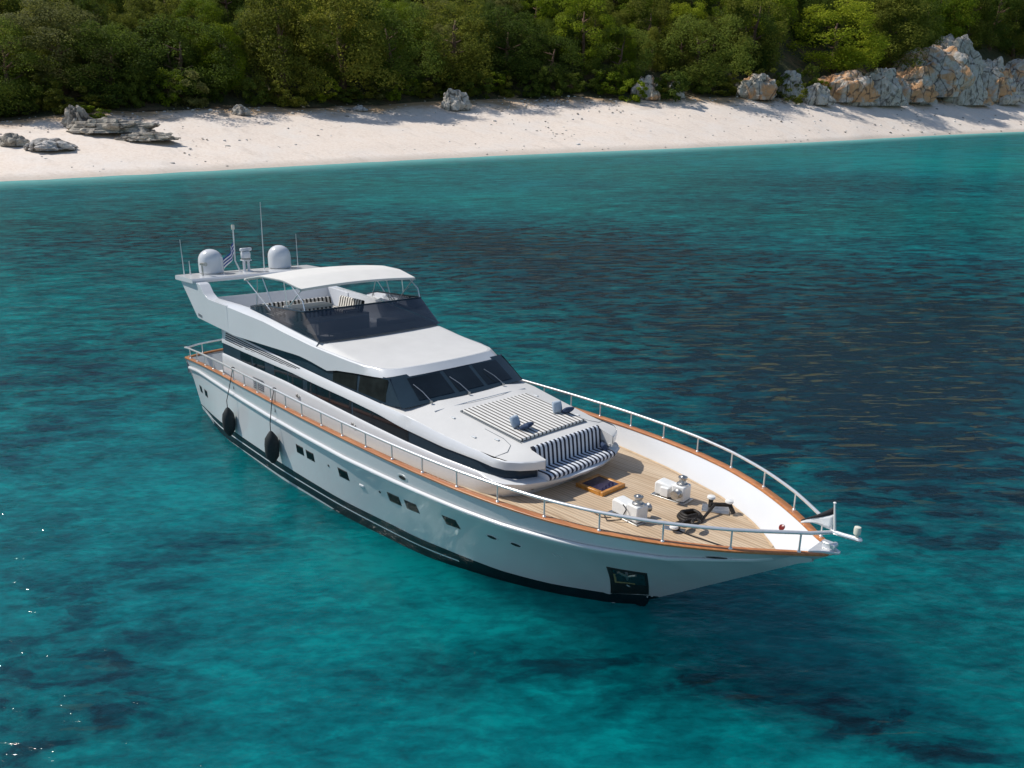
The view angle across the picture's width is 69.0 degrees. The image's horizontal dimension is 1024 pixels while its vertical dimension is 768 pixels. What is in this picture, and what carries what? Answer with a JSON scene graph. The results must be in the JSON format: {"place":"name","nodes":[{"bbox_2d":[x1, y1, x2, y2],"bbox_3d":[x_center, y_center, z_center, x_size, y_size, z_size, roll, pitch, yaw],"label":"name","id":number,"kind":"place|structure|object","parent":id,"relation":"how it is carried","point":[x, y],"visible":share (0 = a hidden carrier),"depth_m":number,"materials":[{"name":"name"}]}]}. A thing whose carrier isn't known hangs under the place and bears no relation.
{"place":"outdoors","nodes":[
{"label":"outdoors","id":0,"kind":"place"},
{"bbox_2d":[0,132,1023,767],"bbox_3d":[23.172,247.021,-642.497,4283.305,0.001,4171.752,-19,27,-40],"label":"sea","id":1,"kind":"structure","parent":0,"point":[818,326],"depth_m":24.73,"materials":[{"name":"liquid"}]},
{"bbox_2d":[175,204,862,606],"bbox_3d":[-2.861,-0.317,23.001,6.890,9.587,27.065,-14,21,-42],"label":"motor yacht","id":2,"kind":"object","parent":1,"relation":"on","point":[369,422],"visible":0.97,"depth_m":19.82,"materials":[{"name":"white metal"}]},
{"bbox_2d":[222,367,235,435],"bbox_3d":[-10.002,0.639,26.265,0.726,2.456,0.428,-49,51,-64],"label":"fender","id":3,"kind":"object","parent":2,"relation":"hanging from","point":[228,420],"visible":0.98,"depth_m":26.21,"materials":[{"name":"rubber"}]},
{"bbox_2d":[264,387,279,462],"bbox_3d":[-7.631,1.341,23.519,0.631,2.454,0.452,-69,70,-68],"label":"fender","id":4,"kind":"object","parent":2,"relation":"hanging from","point":[271,446],"visible":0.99,"depth_m":23.50,"materials":[{"name":"rubber"}]},
{"bbox_2d":[242,338,519,406],"bbox_3d":[-4.958,-1.090,25.078,4.760,0.715,10.530,-14,21,-42],"label":"side window","id":5,"kind":"structure","parent":2,"relation":"in","point":[377,389],"depth_m":21.45,"materials":[{"name":"black glass"}]},
{"bbox_2d":[223,343,608,478],"bbox_3d":[-3.719,0.014,24.024,4.968,0.990,15.250,-14,21,-42],"label":"saloon window","id":6,"kind":"structure","parent":2,"relation":"in","point":[338,401],"depth_m":20.91,"materials":[{"name":"black glass"}]},
{"bbox_2d":[463,393,584,440],"bbox_3d":[0.318,0.835,19.847,2.380,0.070,2.260,-14,27,-42],"label":"sun pad","id":7,"kind":"object","parent":2,"relation":"on","point":[538,412],"visible":0.98,"depth_m":19.73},
{"bbox_2d":[530,425,600,465],"bbox_3d":[1.398,1.617,18.880,2.440,0.645,0.210,-14,21,-42],"label":"cushion","id":8,"kind":"object","parent":2,"relation":"on","point":[553,451],"visible":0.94,"depth_m":18.83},
{"bbox_2d":[538,447,614,480],"bbox_3d":[1.623,1.982,18.732,2.480,0.145,0.574,-14,21,-42],"label":"cushion","id":9,"kind":"object","parent":2,"relation":"on","point":[574,463],"visible":0.96,"depth_m":18.55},
{"bbox_2d":[801,507,833,529],"bbox_3d":[5.856,2.501,14.262,0.042,0.570,0.601,-14,21,-42],"label":"bow flag","id":10,"kind":"object","parent":2,"relation":"hanging from","point":[825,519],"visible":1,"depth_m":14.18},
{"bbox_2d":[0,94,1023,180],"bbox_3d":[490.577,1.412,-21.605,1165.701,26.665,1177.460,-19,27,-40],"label":"beach","id":11,"kind":"structure","parent":0,"point":[355,139],"depth_m":218.65,"materials":[{"name":"sand"}]},
{"bbox_2d":[0,133,29,145],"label":"rock","id":12,"kind":"object","parent":11,"relation":"on","point":[11,139],"visible":0.93,"depth_m":159.27,"materials":[{"name":"stone"}]},
{"bbox_2d":[23,138,77,150],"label":"rock","id":13,"kind":"object","parent":11,"relation":"on","point":[47,144],"visible":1,"depth_m":157.27,"materials":[{"name":"stone"}]},
{"bbox_2d":[61,104,93,126],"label":"rock","id":14,"kind":"object","parent":11,"relation":"on","point":[72,114],"visible":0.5,"depth_m":176.47,"materials":[{"name":"stone"}]},
{"bbox_2d":[66,117,159,134],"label":"rock","id":15,"kind":"object","parent":11,"relation":"on","point":[102,125],"visible":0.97,"depth_m":172.13,"materials":[{"name":"stone"}]},
{"bbox_2d":[113,131,180,141],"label":"rock","id":16,"kind":"object","parent":11,"relation":"on","point":[146,136],"visible":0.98,"depth_m":170.45,"materials":[{"name":"stone"}]},
{"bbox_2d":[440,88,471,110],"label":"rock","id":17,"kind":"object","parent":11,"relation":"on","point":[457,99],"visible":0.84,"depth_m":239.39,"materials":[{"name":"grey stone"}]},
{"bbox_2d":[0,95,1021,171],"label":"beach stones","id":18,"kind":"object","parent":11,"relation":"on","point":[567,99],"visible":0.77,"depth_m":255.34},
{"bbox_2d":[617,78,648,102],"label":"shrub","id":19,"kind":"object","parent":11,"relation":"on","point":[635,97],"visible":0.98,"depth_m":269.49,"materials":[{"name":"green plant"}]},
{"bbox_2d":[631,75,660,99],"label":"rock","id":20,"kind":"object","parent":11,"relation":"on","point":[651,92],"visible":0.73,"depth_m":274.03,"materials":[{"name":"stone"}]},
{"bbox_2d":[654,71,689,101],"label":"shrub","id":21,"kind":"object","parent":11,"relation":"on","point":[677,89],"visible":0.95,"depth_m":272.98,"materials":[{"name":"green plant"}]},
{"bbox_2d":[734,73,777,99],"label":"rock","id":22,"kind":"object","parent":11,"relation":"on","point":[762,86],"visible":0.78,"depth_m":292.87,"materials":[{"name":"stone"}]},
{"bbox_2d":[801,83,835,104],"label":"rock","id":23,"kind":"object","parent":11,"relation":"on","point":[818,93],"visible":0.77,"depth_m":303.54,"materials":[{"name":"grey stone"}]},
{"bbox_2d":[818,70,880,102],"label":"rock","id":24,"kind":"object","parent":11,"relation":"on","point":[852,86],"visible":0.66,"depth_m":313.32,"materials":[{"name":"beige stone"}]},
{"bbox_2d":[865,67,906,105],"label":"rock","id":25,"kind":"object","parent":11,"relation":"on","point":[887,86],"visible":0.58,"depth_m":321.90,"materials":[{"name":"grey stone"}]},
{"bbox_2d":[896,66,938,102],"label":"rock","id":26,"kind":"object","parent":11,"relation":"on","point":[916,84],"visible":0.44,"depth_m":338.13,"materials":[{"name":"beige stone"}]},
{"bbox_2d":[922,45,981,96],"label":"rock","id":27,"kind":"object","parent":11,"relation":"on","point":[952,75],"visible":0.42,"depth_m":352.97,"materials":[{"name":"stone"}]},
{"bbox_2d":[937,61,987,104],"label":"rock","id":28,"kind":"object","parent":11,"relation":"on","point":[972,94],"visible":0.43,"depth_m":359.70,"materials":[{"name":"grey stone"}]},
{"bbox_2d":[985,68,1015,101],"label":"rock","id":29,"kind":"object","parent":11,"relation":"on","point":[1000,87],"visible":0.34,"depth_m":375.13,"materials":[{"name":"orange stone"}]},
{"bbox_2d":[994,82,1023,104],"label":"rock","id":30,"kind":"object","parent":11,"relation":"on","point":[1016,97],"visible":0.43,"depth_m":377.19,"materials":[{"name":"grey stone"}]},
{"bbox_2d":[0,0,1023,119],"bbox_3d":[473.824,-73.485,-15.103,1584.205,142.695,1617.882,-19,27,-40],"label":"hillside","id":31,"kind":"structure","parent":0,"point":[789,61],"depth_m":268.45,"materials":[{"name":"plant"}]},
{"bbox_2d":[0,26,35,82],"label":"tree","id":32,"kind":"object","parent":31,"relation":"on","point":[12,68],"visible":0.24,"depth_m":191.70,"materials":[{"name":"green plant"}]},
{"bbox_2d":[0,15,63,115],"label":"tree","id":33,"kind":"object","parent":31,"relation":"on","point":[11,88],"visible":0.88,"depth_m":182.74,"materials":[{"name":"green plant"}]},
{"bbox_2d":[31,74,63,111],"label":"bush","id":34,"kind":"object","parent":31,"relation":"on","point":[45,107],"visible":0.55,"depth_m":187.87,"materials":[{"name":"green plant"}]},
{"bbox_2d":[19,0,81,60],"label":"tree","id":35,"kind":"object","parent":31,"relation":"on","point":[61,1],"visible":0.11,"depth_m":201.20,"materials":[{"name":"green plant"}]},
{"bbox_2d":[31,21,84,84],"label":"tree","id":36,"kind":"object","parent":31,"relation":"on","point":[76,62],"visible":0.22,"depth_m":194.48,"materials":[{"name":"green plant"}]},
{"bbox_2d":[0,0,119,94],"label":"pine tree","id":37,"kind":"object","parent":31,"relation":"on","point":[18,17],"visible":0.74,"depth_m":187.19,"materials":[{"name":"green plant"}]},
{"bbox_2d":[43,86,98,114],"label":"bush","id":38,"kind":"object","parent":31,"relation":"on","point":[56,110],"visible":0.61,"depth_m":184.82,"materials":[{"name":"green plant"}]},
{"bbox_2d":[60,0,123,24],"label":"tree","id":39,"kind":"object","parent":31,"relation":"on","point":[106,3],"visible":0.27,"depth_m":214.25,"materials":[{"name":"green plant"}]},
{"bbox_2d":[70,0,127,48],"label":"tree","id":40,"kind":"object","parent":31,"relation":"on","point":[82,3],"visible":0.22,"depth_m":205.33,"materials":[{"name":"green plant"}]},
{"bbox_2d":[53,19,154,98],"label":"tree","id":41,"kind":"object","parent":31,"relation":"on","point":[112,75],"visible":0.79,"depth_m":192.48,"materials":[{"name":"green plant"}]},
{"bbox_2d":[86,85,134,108],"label":"bush","id":42,"kind":"object","parent":31,"relation":"on","point":[114,104],"visible":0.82,"depth_m":191.37,"materials":[{"name":"green plant"}]},
{"bbox_2d":[118,69,147,107],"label":"bush","id":43,"kind":"object","parent":31,"relation":"on","point":[134,99],"visible":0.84,"depth_m":195.31,"materials":[{"name":"green plant"}]},
{"bbox_2d":[108,12,157,67],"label":"tree","id":44,"kind":"object","parent":31,"relation":"on","point":[123,19],"visible":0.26,"depth_m":205.30,"materials":[{"name":"green plant"}]},
{"bbox_2d":[121,0,178,59],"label":"tree","id":45,"kind":"object","parent":31,"relation":"on","point":[131,7],"visible":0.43,"depth_m":212.21,"materials":[{"name":"green plant"}]},
{"bbox_2d":[135,70,165,102],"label":"bush","id":46,"kind":"object","parent":31,"relation":"on","point":[151,98],"visible":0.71,"depth_m":199.66,"materials":[{"name":"green plant"}]},
{"bbox_2d":[153,67,187,106],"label":"bush","id":47,"kind":"object","parent":31,"relation":"on","point":[166,100],"visible":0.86,"depth_m":200.16,"materials":[{"name":"green plant"}]},
{"bbox_2d":[103,13,239,97],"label":"tree","id":48,"kind":"object","parent":31,"relation":"on","point":[125,67],"visible":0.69,"depth_m":203.45,"materials":[{"name":"green plant"}]},
{"bbox_2d":[142,29,201,84],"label":"tree","id":49,"kind":"object","parent":31,"relation":"on","point":[188,50],"visible":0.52,"depth_m":208.60,"materials":[{"name":"green plant"}]},
{"bbox_2d":[165,69,209,107],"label":"bush","id":50,"kind":"object","parent":31,"relation":"on","point":[192,101],"visible":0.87,"depth_m":201.85,"materials":[{"name":"green plant"}]},
{"bbox_2d":[161,0,213,66],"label":"tree","id":51,"kind":"object","parent":31,"relation":"on","point":[175,2],"visible":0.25,"depth_m":217.47,"materials":[{"name":"green plant"}]},
{"bbox_2d":[168,0,243,76],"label":"pine tree","id":52,"kind":"object","parent":31,"relation":"on","point":[204,7],"visible":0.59,"depth_m":213.96,"materials":[{"name":"green plant"}]},
{"bbox_2d":[193,21,252,92],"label":"tree","id":53,"kind":"object","parent":31,"relation":"on","point":[241,64],"visible":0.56,"depth_m":214.67,"materials":[{"name":"green plant"}]},
{"bbox_2d":[199,0,253,32],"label":"tree","id":54,"kind":"object","parent":31,"relation":"on","point":[228,20],"visible":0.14,"depth_m":235.92,"materials":[{"name":"green plant"}]},
{"bbox_2d":[231,7,278,69],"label":"tree","id":55,"kind":"object","parent":31,"relation":"on","point":[241,32],"visible":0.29,"depth_m":225.56,"materials":[{"name":"green plant"}]},
{"bbox_2d":[240,77,270,106],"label":"bush","id":56,"kind":"object","parent":31,"relation":"on","point":[255,100],"visible":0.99,"depth_m":213.45,"materials":[{"name":"green plant"}]},
{"bbox_2d":[231,0,326,99],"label":"tree","id":57,"kind":"object","parent":31,"relation":"on","point":[253,20],"visible":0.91,"depth_m":215.96,"materials":[{"name":"green plant"}]},
{"bbox_2d":[268,77,309,106],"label":"bush","id":58,"kind":"object","parent":31,"relation":"on","point":[294,101],"visible":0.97,"depth_m":217.40,"materials":[{"name":"green plant"}]},
{"bbox_2d":[260,0,317,68],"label":"tree","id":59,"kind":"object","parent":31,"relation":"on","point":[291,37],"visible":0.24,"depth_m":227.28,"materials":[{"name":"green plant"}]},
{"bbox_2d":[310,28,359,81],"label":"tree","id":60,"kind":"object","parent":31,"relation":"on","point":[333,69],"visible":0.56,"depth_m":234.75,"materials":[{"name":"green plant"}]},
{"bbox_2d":[287,0,407,96],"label":"tree","id":61,"kind":"object","parent":31,"relation":"on","point":[334,18],"visible":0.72,"depth_m":225.61,"materials":[{"name":"green plant"}]},
{"bbox_2d":[362,0,427,67],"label":"pine tree","id":62,"kind":"object","parent":31,"relation":"on","point":[387,4],"visible":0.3,"depth_m":250.75,"materials":[{"name":"green plant"}]},
{"bbox_2d":[345,0,447,93],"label":"tree","id":63,"kind":"object","parent":31,"relation":"on","point":[401,67],"visible":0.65,"depth_m":235.05,"materials":[{"name":"green plant"}]},
{"bbox_2d":[402,0,503,86],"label":"tree","id":64,"kind":"object","parent":31,"relation":"on","point":[455,61],"visible":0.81,"depth_m":251.41,"materials":[{"name":"green plant"}]},
{"bbox_2d":[457,69,493,98],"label":"bush","id":65,"kind":"object","parent":31,"relation":"on","point":[487,89],"visible":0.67,"depth_m":254.47,"materials":[{"name":"green plant"}]},
{"bbox_2d":[474,0,521,66],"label":"tree","id":66,"kind":"object","parent":31,"relation":"on","point":[496,50],"visible":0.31,"depth_m":271.15,"materials":[{"name":"green plant"}]},
{"bbox_2d":[485,0,526,43],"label":"pine tree","id":67,"kind":"object","parent":31,"relation":"on","point":[514,6],"visible":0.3,"depth_m":281.55,"materials":[{"name":"green plant"}]},
{"bbox_2d":[466,5,551,81],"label":"tree","id":68,"kind":"object","parent":31,"relation":"on","point":[510,62],"visible":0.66,"depth_m":260.30,"materials":[{"name":"green plant"}]},
{"bbox_2d":[516,74,543,96],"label":"bush","id":69,"kind":"object","parent":31,"relation":"on","point":[537,89],"visible":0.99,"depth_m":261.83,"materials":[{"name":"green plant"}]},
{"bbox_2d":[505,0,564,39],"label":"pine tree","id":70,"kind":"object","parent":31,"relation":"on","point":[542,9],"visible":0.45,"depth_m":284.20,"materials":[{"name":"green plant"}]},
{"bbox_2d":[518,18,557,63],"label":"tree","id":71,"kind":"object","parent":31,"relation":"on","point":[547,25],"visible":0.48,"depth_m":278.71,"materials":[{"name":"green plant"}]},
{"bbox_2d":[515,34,585,84],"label":"tree","id":72,"kind":"object","parent":31,"relation":"on","point":[553,74],"visible":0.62,"depth_m":269.31,"materials":[{"name":"green plant"}]},
{"bbox_2d":[538,66,566,96],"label":"bush","id":73,"kind":"object","parent":31,"relation":"on","point":[546,88],"visible":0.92,"depth_m":266.72,"materials":[{"name":"green plant"}]},
{"bbox_2d":[546,14,581,63],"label":"tree","id":74,"kind":"object","parent":31,"relation":"on","point":[568,30],"visible":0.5,"depth_m":278.49,"materials":[{"name":"green plant"}]},
{"bbox_2d":[545,0,619,71],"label":"pine tree","id":75,"kind":"object","parent":31,"relation":"on","point":[604,18],"visible":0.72,"depth_m":276.44,"materials":[{"name":"green plant"}]},
{"bbox_2d":[577,67,607,91],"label":"bush","id":76,"kind":"object","parent":31,"relation":"on","point":[593,84],"visible":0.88,"depth_m":273.76,"materials":[{"name":"green plant"}]},
{"bbox_2d":[575,0,621,60],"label":"tree","id":77,"kind":"object","parent":31,"relation":"on","point":[618,21],"visible":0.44,"depth_m":283.01,"materials":[{"name":"green plant"}]},
{"bbox_2d":[595,70,623,94],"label":"bush","id":78,"kind":"object","parent":31,"relation":"on","point":[610,90],"visible":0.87,"depth_m":271.76,"materials":[{"name":"green plant"}]},
{"bbox_2d":[582,25,658,83],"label":"tree","id":79,"kind":"object","parent":31,"relation":"on","point":[594,59],"visible":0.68,"depth_m":276.47,"materials":[{"name":"green plant"}]},
{"bbox_2d":[606,23,638,66],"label":"tree","id":80,"kind":"object","parent":31,"relation":"on","point":[631,46],"visible":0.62,"depth_m":287.88,"materials":[{"name":"green plant"}]},
{"bbox_2d":[613,0,662,45],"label":"tree","id":81,"kind":"object","parent":31,"relation":"on","point":[625,5],"visible":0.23,"depth_m":307.14,"materials":[{"name":"green plant"}]},
{"bbox_2d":[618,0,673,59],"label":"tree","id":82,"kind":"object","parent":31,"relation":"on","point":[641,7],"visible":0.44,"depth_m":296.51,"materials":[{"name":"green plant"}]},
{"bbox_2d":[637,26,667,71],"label":"tree","id":83,"kind":"object","parent":31,"relation":"on","point":[654,30],"visible":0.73,"depth_m":290.74,"materials":[{"name":"green plant"}]},
{"bbox_2d":[661,15,705,70],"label":"tree","id":84,"kind":"object","parent":31,"relation":"on","point":[687,57],"visible":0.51,"depth_m":295.91,"materials":[{"name":"green plant"}]},
{"bbox_2d":[660,0,708,55],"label":"tree","id":85,"kind":"object","parent":31,"relation":"on","point":[698,11],"visible":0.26,"depth_m":305.46,"materials":[{"name":"green plant"}]},
{"bbox_2d":[684,64,715,94],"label":"bush","id":86,"kind":"object","parent":31,"relation":"on","point":[702,86],"visible":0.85,"depth_m":287.52,"materials":[{"name":"green plant"}]},
{"bbox_2d":[657,12,760,87],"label":"tree","id":87,"kind":"object","parent":31,"relation":"on","point":[745,58],"visible":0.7,"depth_m":285.22,"materials":[{"name":"green plant"}]},
{"bbox_2d":[696,15,734,71],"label":"tree","id":88,"kind":"object","parent":31,"relation":"on","point":[710,19],"visible":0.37,"depth_m":302.98,"materials":[{"name":"green plant"}]},
{"bbox_2d":[698,0,747,47],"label":"tree","id":89,"kind":"object","parent":31,"relation":"on","point":[717,10],"visible":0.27,"depth_m":310.65,"materials":[{"name":"green plant"}]},
{"bbox_2d":[709,0,791,73],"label":"tree","id":90,"kind":"object","parent":31,"relation":"on","point":[773,57],"visible":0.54,"depth_m":304.87,"materials":[{"name":"green plant"}]},
{"bbox_2d":[722,5,780,74],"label":"tree","id":91,"kind":"object","parent":31,"relation":"on","point":[769,26],"visible":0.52,"depth_m":305.06,"materials":[{"name":"green plant"}]},
{"bbox_2d":[744,0,798,41],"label":"tree","id":92,"kind":"object","parent":31,"relation":"on","point":[785,2],"visible":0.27,"depth_m":323.45,"materials":[{"name":"green plant"}]},
{"bbox_2d":[777,70,805,98],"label":"rock","id":93,"kind":"object","parent":31,"relation":"on","point":[795,77],"visible":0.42,"depth_m":304.60,"materials":[{"name":"grey stone"}]},
{"bbox_2d":[789,0,834,45],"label":"tree","id":94,"kind":"object","parent":31,"relation":"on","point":[820,2],"visible":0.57,"depth_m":338.15,"materials":[{"name":"green plant"}]},
{"bbox_2d":[785,0,891,73],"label":"tree","id":95,"kind":"object","parent":31,"relation":"on","point":[834,62],"visible":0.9,"depth_m":322.29,"materials":[{"name":"green plant"}]},
{"bbox_2d":[844,0,905,62],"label":"tree","id":96,"kind":"object","parent":31,"relation":"on","point":[880,13],"visible":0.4,"depth_m":341.77,"materials":[{"name":"green plant"}]},
{"bbox_2d":[846,0,935,69],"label":"tree","id":97,"kind":"object","parent":31,"relation":"on","point":[919,33],"visible":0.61,"depth_m":342.33,"materials":[{"name":"green plant"}]},
{"bbox_2d":[870,0,950,50],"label":"tree","id":98,"kind":"object","parent":31,"relation":"on","point":[937,22],"visible":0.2,"depth_m":363.47,"materials":[{"name":"green plant"}]},
{"bbox_2d":[891,47,930,71],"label":"rock","id":99,"kind":"object","parent":31,"relation":"on","point":[924,63],"visible":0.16,"depth_m":353.11,"materials":[{"name":"stone"}]},
{"bbox_2d":[907,0,982,38],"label":"tree","id":100,"kind":"object","parent":31,"relation":"on","point":[957,28],"visible":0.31,"depth_m":379.18,"materials":[{"name":"green plant"}]},
{"bbox_2d":[933,34,983,74],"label":"rock","id":101,"kind":"object","parent":31,"relation":"on","point":[963,43],"visible":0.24,"depth_m":370.15,"materials":[{"name":"grey stone"}]},
{"bbox_2d":[943,0,1002,49],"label":"tree","id":102,"kind":"object","parent":31,"relation":"on","point":[985,5],"visible":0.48,"depth_m":388.97,"materials":[{"name":"green plant"}]},
{"bbox_2d":[962,0,1023,50],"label":"tree","id":103,"kind":"object","parent":31,"relation":"on","point":[999,28],"visible":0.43,"depth_m":403.28,"materials":[{"name":"green plant"}]},
{"bbox_2d":[982,56,1006,87],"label":"rock","id":104,"kind":"object","parent":31,"relation":"on","point":[992,74],"visible":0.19,"depth_m":374.77,"materials":[{"name":"grey stone"}]},
{"bbox_2d":[991,0,1023,58],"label":"tree","id":105,"kind":"object","parent":31,"relation":"on","point":[1012,53],"visible":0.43,"depth_m":410.50,"materials":[{"name":"green plant"}]},
{"bbox_2d":[1005,58,1023,90],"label":"rock","id":106,"kind":"object","parent":31,"relation":"on","point":[1016,66],"visible":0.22,"depth_m":392.42,"materials":[{"name":"stone"}]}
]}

